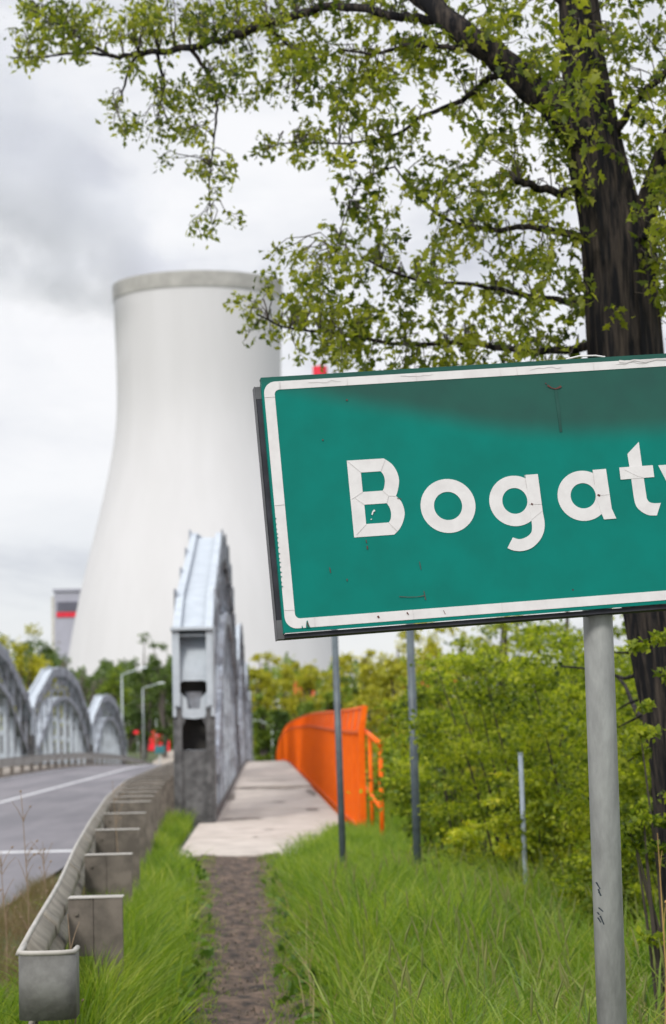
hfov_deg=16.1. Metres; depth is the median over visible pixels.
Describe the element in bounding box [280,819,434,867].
grass
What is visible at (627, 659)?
bush
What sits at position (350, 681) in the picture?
bush
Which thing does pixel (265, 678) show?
tree
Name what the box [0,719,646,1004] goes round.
ground
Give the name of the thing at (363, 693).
bush
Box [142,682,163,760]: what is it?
street lamp
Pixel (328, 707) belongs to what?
tree
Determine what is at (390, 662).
tree
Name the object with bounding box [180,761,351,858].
footway
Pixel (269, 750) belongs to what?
tree
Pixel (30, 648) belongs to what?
tree
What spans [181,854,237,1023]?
grass
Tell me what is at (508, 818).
bush
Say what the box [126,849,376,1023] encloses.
ground weeds
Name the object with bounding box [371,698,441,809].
bush
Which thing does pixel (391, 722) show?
bush
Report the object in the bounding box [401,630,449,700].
tree
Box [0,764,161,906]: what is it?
road
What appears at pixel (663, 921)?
dry weed
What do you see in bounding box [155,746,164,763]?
direction sign
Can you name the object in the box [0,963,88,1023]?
grass
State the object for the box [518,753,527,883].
marker post
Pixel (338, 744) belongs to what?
sign post
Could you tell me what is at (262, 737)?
tree
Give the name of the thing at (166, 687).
tree
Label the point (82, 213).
sky
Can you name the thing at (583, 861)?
bush
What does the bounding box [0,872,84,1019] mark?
grass
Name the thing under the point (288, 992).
grass
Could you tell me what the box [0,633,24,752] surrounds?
tree
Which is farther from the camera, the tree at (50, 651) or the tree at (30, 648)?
the tree at (30, 648)
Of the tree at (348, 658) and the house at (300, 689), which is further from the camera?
the house at (300, 689)
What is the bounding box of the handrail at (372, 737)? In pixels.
[365,728,383,835]
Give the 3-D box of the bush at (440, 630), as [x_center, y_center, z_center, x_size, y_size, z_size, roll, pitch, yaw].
[2.425,4.921,44.817,3.068,6.996,2.784,-1,-5,-2]
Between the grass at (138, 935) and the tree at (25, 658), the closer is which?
the grass at (138, 935)
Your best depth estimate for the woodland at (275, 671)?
335.57 m
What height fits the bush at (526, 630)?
4.782 m
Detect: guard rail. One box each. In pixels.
[0,753,152,775]
[15,761,174,1023]
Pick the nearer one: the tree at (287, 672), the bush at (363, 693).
the bush at (363, 693)
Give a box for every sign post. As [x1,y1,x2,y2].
[331,629,345,871]
[406,623,421,869]
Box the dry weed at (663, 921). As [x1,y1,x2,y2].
[657,833,665,1023]
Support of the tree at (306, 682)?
on the ground at (151, 757)
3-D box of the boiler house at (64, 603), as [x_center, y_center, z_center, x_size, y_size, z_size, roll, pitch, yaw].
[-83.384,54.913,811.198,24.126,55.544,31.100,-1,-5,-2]
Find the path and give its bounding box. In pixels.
[169,853,320,1023]
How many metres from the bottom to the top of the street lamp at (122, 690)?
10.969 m
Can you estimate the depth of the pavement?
116.16 m
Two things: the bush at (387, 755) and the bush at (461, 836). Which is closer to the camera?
the bush at (461, 836)
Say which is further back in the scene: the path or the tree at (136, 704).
the tree at (136, 704)
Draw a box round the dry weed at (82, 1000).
[67,914,83,1023]
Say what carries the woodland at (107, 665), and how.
on the ground at (151, 757)
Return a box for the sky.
[0,0,665,716]
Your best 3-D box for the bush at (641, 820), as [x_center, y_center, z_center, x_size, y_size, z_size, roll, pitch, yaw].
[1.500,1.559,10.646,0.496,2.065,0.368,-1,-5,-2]
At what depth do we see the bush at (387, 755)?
27.80 m
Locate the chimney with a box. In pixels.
[313,366,326,373]
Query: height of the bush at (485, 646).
4.737 m
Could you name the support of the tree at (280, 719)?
on the ground at (151, 757)
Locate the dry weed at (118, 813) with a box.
[112,781,123,852]
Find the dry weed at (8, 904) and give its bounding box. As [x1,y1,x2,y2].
[0,846,15,1005]
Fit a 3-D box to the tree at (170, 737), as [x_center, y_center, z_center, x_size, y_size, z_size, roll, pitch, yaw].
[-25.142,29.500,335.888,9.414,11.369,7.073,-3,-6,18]
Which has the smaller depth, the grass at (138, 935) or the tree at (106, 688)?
the grass at (138, 935)
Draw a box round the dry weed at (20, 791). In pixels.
[12,790,42,930]
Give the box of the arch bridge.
[0,529,252,825]
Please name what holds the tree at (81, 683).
on the ground at (151, 757)
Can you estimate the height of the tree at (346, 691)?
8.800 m
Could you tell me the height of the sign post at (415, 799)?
2.766 m
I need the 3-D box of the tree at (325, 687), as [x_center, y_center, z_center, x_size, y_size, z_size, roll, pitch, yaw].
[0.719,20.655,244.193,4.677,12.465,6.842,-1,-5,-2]
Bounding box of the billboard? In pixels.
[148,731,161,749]
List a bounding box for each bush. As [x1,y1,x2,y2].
[340,676,367,740]
[342,679,399,807]
[343,622,444,794]
[347,671,542,860]
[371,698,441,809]
[373,732,467,849]
[377,667,509,822]
[381,622,508,801]
[385,749,440,800]
[387,644,628,886]
[425,614,559,797]
[436,784,532,872]
[467,646,651,837]
[472,768,590,901]
[483,623,651,887]
[486,611,644,804]
[524,621,654,889]
[549,800,658,932]
[579,614,646,799]
[620,627,665,1023]
[623,795,665,944]
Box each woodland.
[36,655,173,752]
[248,652,634,738]
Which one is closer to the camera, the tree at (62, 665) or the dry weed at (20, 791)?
the dry weed at (20, 791)
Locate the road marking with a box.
[0,764,154,853]
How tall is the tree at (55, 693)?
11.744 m
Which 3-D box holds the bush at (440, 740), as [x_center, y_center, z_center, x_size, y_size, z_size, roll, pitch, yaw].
[1.384,2.179,18.465,1.901,2.298,1.471,-1,-5,-2]
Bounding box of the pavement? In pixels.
[0,750,173,777]
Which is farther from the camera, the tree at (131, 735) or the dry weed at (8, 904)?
the tree at (131, 735)
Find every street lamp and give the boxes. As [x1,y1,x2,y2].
[121,667,146,720]
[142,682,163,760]
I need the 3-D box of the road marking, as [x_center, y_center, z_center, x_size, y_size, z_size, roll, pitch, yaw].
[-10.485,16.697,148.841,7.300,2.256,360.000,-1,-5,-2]
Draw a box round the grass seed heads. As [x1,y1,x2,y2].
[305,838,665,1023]
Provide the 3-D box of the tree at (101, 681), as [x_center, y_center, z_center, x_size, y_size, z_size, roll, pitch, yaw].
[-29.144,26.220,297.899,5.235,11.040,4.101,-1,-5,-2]
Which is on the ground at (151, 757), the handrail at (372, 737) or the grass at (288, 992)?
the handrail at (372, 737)
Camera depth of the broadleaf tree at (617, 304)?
11.84 m
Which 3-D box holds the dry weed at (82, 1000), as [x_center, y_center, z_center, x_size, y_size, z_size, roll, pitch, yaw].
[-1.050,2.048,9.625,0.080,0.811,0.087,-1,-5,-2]
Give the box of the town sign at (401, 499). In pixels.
[253,353,665,1023]
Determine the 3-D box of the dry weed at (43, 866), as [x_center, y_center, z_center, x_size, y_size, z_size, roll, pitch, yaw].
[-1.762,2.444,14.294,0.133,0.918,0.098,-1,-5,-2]
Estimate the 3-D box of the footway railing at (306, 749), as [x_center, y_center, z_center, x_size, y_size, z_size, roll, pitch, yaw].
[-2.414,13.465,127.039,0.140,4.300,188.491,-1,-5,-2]
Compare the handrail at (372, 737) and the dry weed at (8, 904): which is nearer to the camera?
the dry weed at (8, 904)
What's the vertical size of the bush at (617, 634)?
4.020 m
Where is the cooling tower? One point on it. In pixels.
(191, 370)
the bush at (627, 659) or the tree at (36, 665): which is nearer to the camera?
the bush at (627, 659)
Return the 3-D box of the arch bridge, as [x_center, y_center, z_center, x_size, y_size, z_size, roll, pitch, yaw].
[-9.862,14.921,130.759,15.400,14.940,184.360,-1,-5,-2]
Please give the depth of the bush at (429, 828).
23.92 m
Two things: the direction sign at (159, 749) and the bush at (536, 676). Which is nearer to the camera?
the bush at (536, 676)
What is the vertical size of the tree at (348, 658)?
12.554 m
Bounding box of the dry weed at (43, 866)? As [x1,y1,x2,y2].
[30,840,52,899]
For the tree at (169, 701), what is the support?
on the ground at (151, 757)
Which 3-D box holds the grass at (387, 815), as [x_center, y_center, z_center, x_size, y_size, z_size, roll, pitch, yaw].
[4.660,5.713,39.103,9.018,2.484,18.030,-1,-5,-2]
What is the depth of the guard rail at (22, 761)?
116.99 m
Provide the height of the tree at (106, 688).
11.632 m
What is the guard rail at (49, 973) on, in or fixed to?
on the ground at (151, 757)
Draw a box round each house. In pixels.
[51,588,80,728]
[294,681,314,699]
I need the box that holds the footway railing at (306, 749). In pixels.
[276,705,366,828]
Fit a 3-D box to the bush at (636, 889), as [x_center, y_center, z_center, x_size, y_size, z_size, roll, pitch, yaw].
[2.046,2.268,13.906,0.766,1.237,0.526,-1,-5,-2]
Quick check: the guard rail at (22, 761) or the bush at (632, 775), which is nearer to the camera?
the bush at (632, 775)
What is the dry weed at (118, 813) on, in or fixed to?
on the ground at (151, 757)
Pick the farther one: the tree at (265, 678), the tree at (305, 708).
the tree at (265, 678)
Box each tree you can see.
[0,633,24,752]
[0,634,39,685]
[3,0,665,915]
[5,634,38,681]
[6,623,56,752]
[12,632,71,727]
[45,666,68,753]
[54,642,69,752]
[68,670,95,707]
[85,677,117,716]
[95,664,133,738]
[120,683,147,751]
[123,632,160,758]
[127,682,172,748]
[146,640,172,757]
[162,670,172,726]
[248,653,274,755]
[252,692,274,760]
[254,740,276,754]
[257,650,312,730]
[268,708,289,760]
[277,659,332,718]
[289,700,316,720]
[305,692,340,713]
[317,651,351,704]
[327,684,374,737]
[339,649,383,765]
[354,624,427,737]
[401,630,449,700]
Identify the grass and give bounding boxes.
[0,808,221,1023]
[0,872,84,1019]
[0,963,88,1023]
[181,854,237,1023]
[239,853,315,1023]
[250,819,665,1023]
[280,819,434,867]
[366,792,588,846]
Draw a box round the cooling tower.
[67,270,341,729]
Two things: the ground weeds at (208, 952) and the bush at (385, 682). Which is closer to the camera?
the ground weeds at (208, 952)
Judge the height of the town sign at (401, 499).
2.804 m
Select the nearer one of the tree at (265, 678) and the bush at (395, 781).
the bush at (395, 781)
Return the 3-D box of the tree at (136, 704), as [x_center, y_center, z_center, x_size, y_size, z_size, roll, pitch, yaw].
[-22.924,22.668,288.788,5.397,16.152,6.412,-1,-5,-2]

